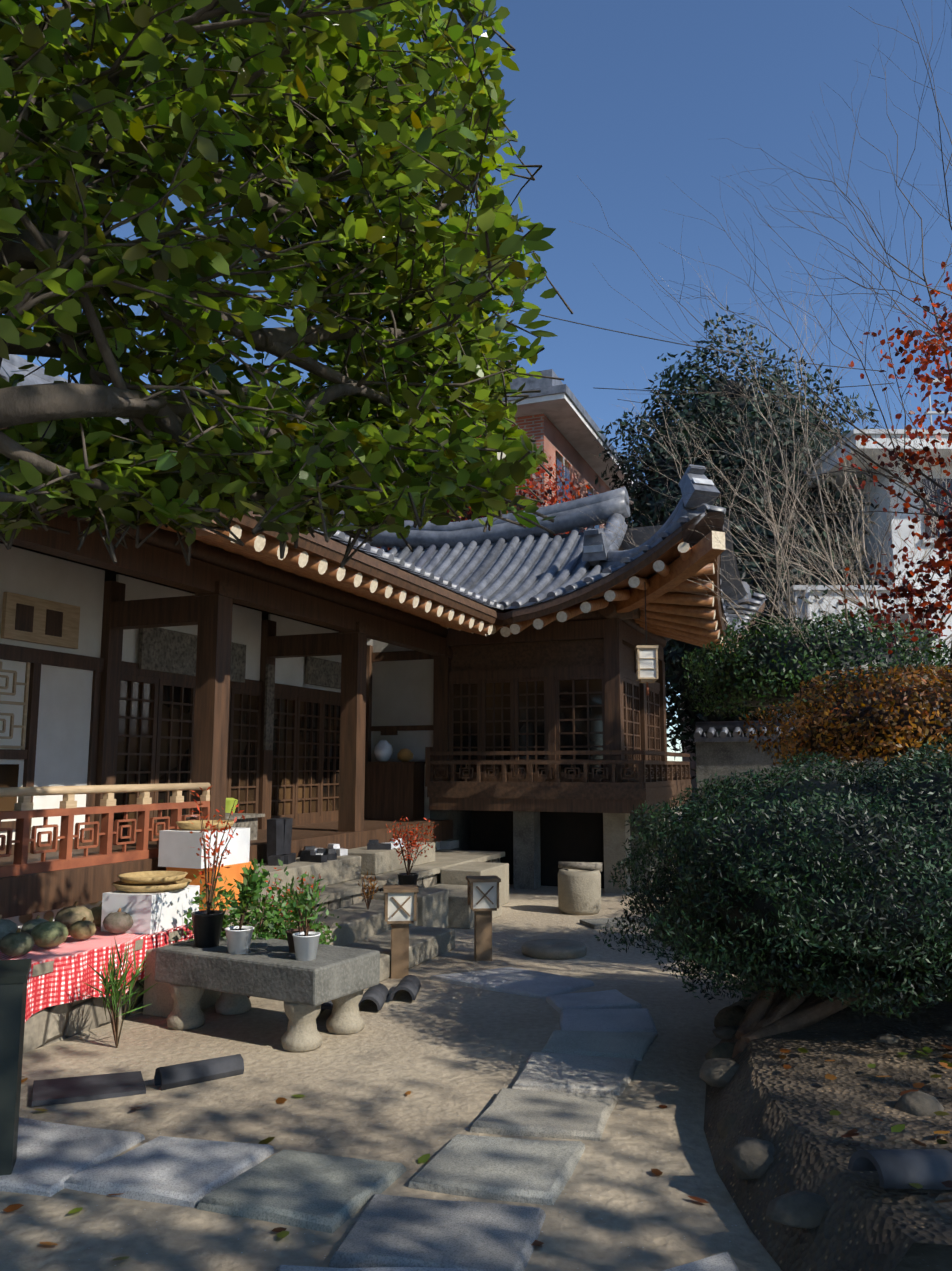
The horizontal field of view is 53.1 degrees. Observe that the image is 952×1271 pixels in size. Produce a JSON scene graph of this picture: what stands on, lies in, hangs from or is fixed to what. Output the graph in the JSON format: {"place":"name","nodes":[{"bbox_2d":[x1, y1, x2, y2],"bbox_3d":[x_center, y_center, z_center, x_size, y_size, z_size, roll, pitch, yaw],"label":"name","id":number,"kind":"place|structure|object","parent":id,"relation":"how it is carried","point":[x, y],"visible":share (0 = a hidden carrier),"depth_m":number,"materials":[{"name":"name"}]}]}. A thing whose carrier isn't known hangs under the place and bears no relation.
{"place":"outdoors","nodes":[
{"label":"outdoors","id":0,"kind":"place"},
{"bbox_2d":[0,0,572,567],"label":"tree","id":1,"kind":"object","parent":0,"point":[212,256],"depth_m":3.03,"materials":[{"name":"green plant"}]},
{"bbox_2d":[0,807,951,1270],"bbox_3d":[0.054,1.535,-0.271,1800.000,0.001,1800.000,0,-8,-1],"label":"ground","id":2,"kind":"structure","parent":0,"point":[452,1057],"depth_m":4.38,"materials":[{"name":"beige sand"}]},
{"bbox_2d":[0,820,253,1021],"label":"cloth and goods","id":3,"kind":"object","parent":2,"relation":"on","point":[74,942],"visible":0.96,"depth_m":6.19},
{"bbox_2d":[73,816,439,1047],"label":"potted plants","id":4,"kind":"object","parent":2,"relation":"on","point":[114,988],"visible":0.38,"depth_m":6.25,"materials":[{"name":"green plant"}]},
{"bbox_2d":[155,934,379,1051],"bbox_3d":[-1.271,2.136,5.769,1.250,0.460,0.629,-4,-9,29],"label":"stone bench","id":5,"kind":"object","parent":2,"relation":"on","point":[341,978],"visible":1,"depth_m":5.58,"materials":[{"name":"grey stone"}]},
{"bbox_2d":[190,786,328,960],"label":"potted plants","id":6,"kind":"object","parent":5,"relation":"on","point":[303,941],"visible":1,"depth_m":5.72,"materials":[{"name":"plant"}]},
{"bbox_2d":[143,841,508,1017],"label":"stone steps","id":7,"kind":"structure","parent":2,"relation":"on","point":[444,910],"depth_m":8.47,"materials":[{"name":"grey stone"}]},
{"bbox_2d":[0,512,691,1052],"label":"traditional wooden house","id":8,"kind":"structure","parent":2,"relation":"on","point":[148,684],"depth_m":10.67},
{"bbox_2d":[0,354,766,641],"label":"tiled roof","id":9,"kind":"structure","parent":8,"relation":"on","point":[501,564],"depth_m":13.71,"materials":[{"name":"grey tile"}]},
{"bbox_2d":[1,428,764,652],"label":"roof eaves","id":10,"kind":"object","parent":9,"relation":"attached to","point":[691,617],"visible":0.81,"depth_m":10.94,"materials":[{"name":"brown wood"}]},
{"bbox_2d":[0,917,738,1270],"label":"stepping stones","id":11,"kind":"object","parent":2,"relation":"on","point":[574,1077],"visible":0.88,"depth_m":3.67,"materials":[{"name":"stone"}]},
{"bbox_2d":[383,885,418,978],"bbox_3d":[-0.574,2.234,7.194,0.260,0.654,0.260,1,-8,-7],"label":"garden lamp","id":12,"kind":"object","parent":2,"relation":"on","point":[400,908],"visible":1,"depth_m":7.12,"materials":[{"name":"wood"}]},
{"bbox_2d":[3,1045,951,1260],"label":"leaf litter","id":13,"kind":"object","parent":2,"relation":"on","point":[283,1233],"visible":0.81,"depth_m":3.48,"materials":[{"name":"brown plant"}]},
{"bbox_2d":[466,875,500,960],"bbox_3d":[0.059,2.321,7.826,0.260,0.654,0.260,1,-8,-7],"label":"garden lamp","id":14,"kind":"object","parent":2,"relation":"on","point":[482,896],"visible":1,"depth_m":7.75,"materials":[{"name":"wood"}]},
{"bbox_2d":[377,435,599,549],"bbox_3d":[-0.948,0.053,18.916,7.072,8.179,4.724,0,-8,-1],"label":"red maple","id":15,"kind":"object","parent":2,"relation":"on","point":[531,485],"visible":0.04,"depth_m":18.61,"materials":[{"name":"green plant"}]},
{"bbox_2d":[586,306,881,778],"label":"dark evergreen trees","id":16,"kind":"object","parent":2,"relation":"on","point":[650,504],"visible":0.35,"depth_m":19.92,"materials":[{"name":"green plant"}]},
{"bbox_2d":[570,0,951,653],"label":"red maple","id":17,"kind":"object","parent":2,"relation":"on","point":[912,459],"visible":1,"depth_m":6.73,"materials":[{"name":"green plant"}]},
{"bbox_2d":[582,225,951,778],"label":"bare tree","id":18,"kind":"object","parent":2,"relation":"on","point":[775,532],"visible":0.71,"depth_m":11.81,"materials":[{"name":"brown plant"}]},
{"bbox_2d":[693,720,929,822],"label":"garden wall","id":19,"kind":"structure","parent":2,"relation":"on","point":[725,753],"depth_m":14.95,"materials":[{"name":"stone"}]},
{"bbox_2d":[681,606,951,774],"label":"green shrub","id":20,"kind":"object","parent":2,"relation":"on","point":[770,668],"visible":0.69,"depth_m":10.46,"materials":[{"name":"green plant"}]},
{"bbox_2d":[681,378,951,822],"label":"white house","id":21,"kind":"structure","parent":2,"relation":"on","point":[905,529],"depth_m":17.08,"materials":[{"name":"white paint"}]},
{"bbox_2d":[699,978,951,1270],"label":"border rocks","id":22,"kind":"object","parent":2,"relation":"on","point":[749,1158],"visible":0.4,"depth_m":3.10,"materials":[{"name":"stone"}]},
{"bbox_2d":[738,663,951,766],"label":"brown shrub","id":23,"kind":"object","parent":2,"relation":"on","point":[883,719],"visible":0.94,"depth_m":6.81,"materials":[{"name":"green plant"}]},
{"bbox_2d":[2,0,951,760],"label":"sky","id":24,"kind":"structure","parent":0,"point":[636,101],"materials":[{"name":"blue"}]},
{"bbox_2d":[331,369,638,534],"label":"brick house","id":25,"kind":"structure","parent":0,"point":[553,416],"depth_m":22.46,"materials":[{"name":"brick"}]},
{"bbox_2d":[519,310,903,607],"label":"overhead wires","id":26,"kind":"object","parent":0,"point":[697,391],"visible":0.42,"depth_m":19.93,"materials":[{"name":"black rubber"}]},
{"bbox_2d":[704,979,951,1270],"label":"raised bed ground","id":27,"kind":"structure","parent":0,"point":[868,1222],"depth_m":3.55,"materials":[{"name":"soil"}]},
{"bbox_2d":[594,734,951,1057],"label":"yew","id":28,"kind":"object","parent":27,"relation":"on","point":[802,879],"depth_m":4.61,"materials":[{"name":"green plant"}]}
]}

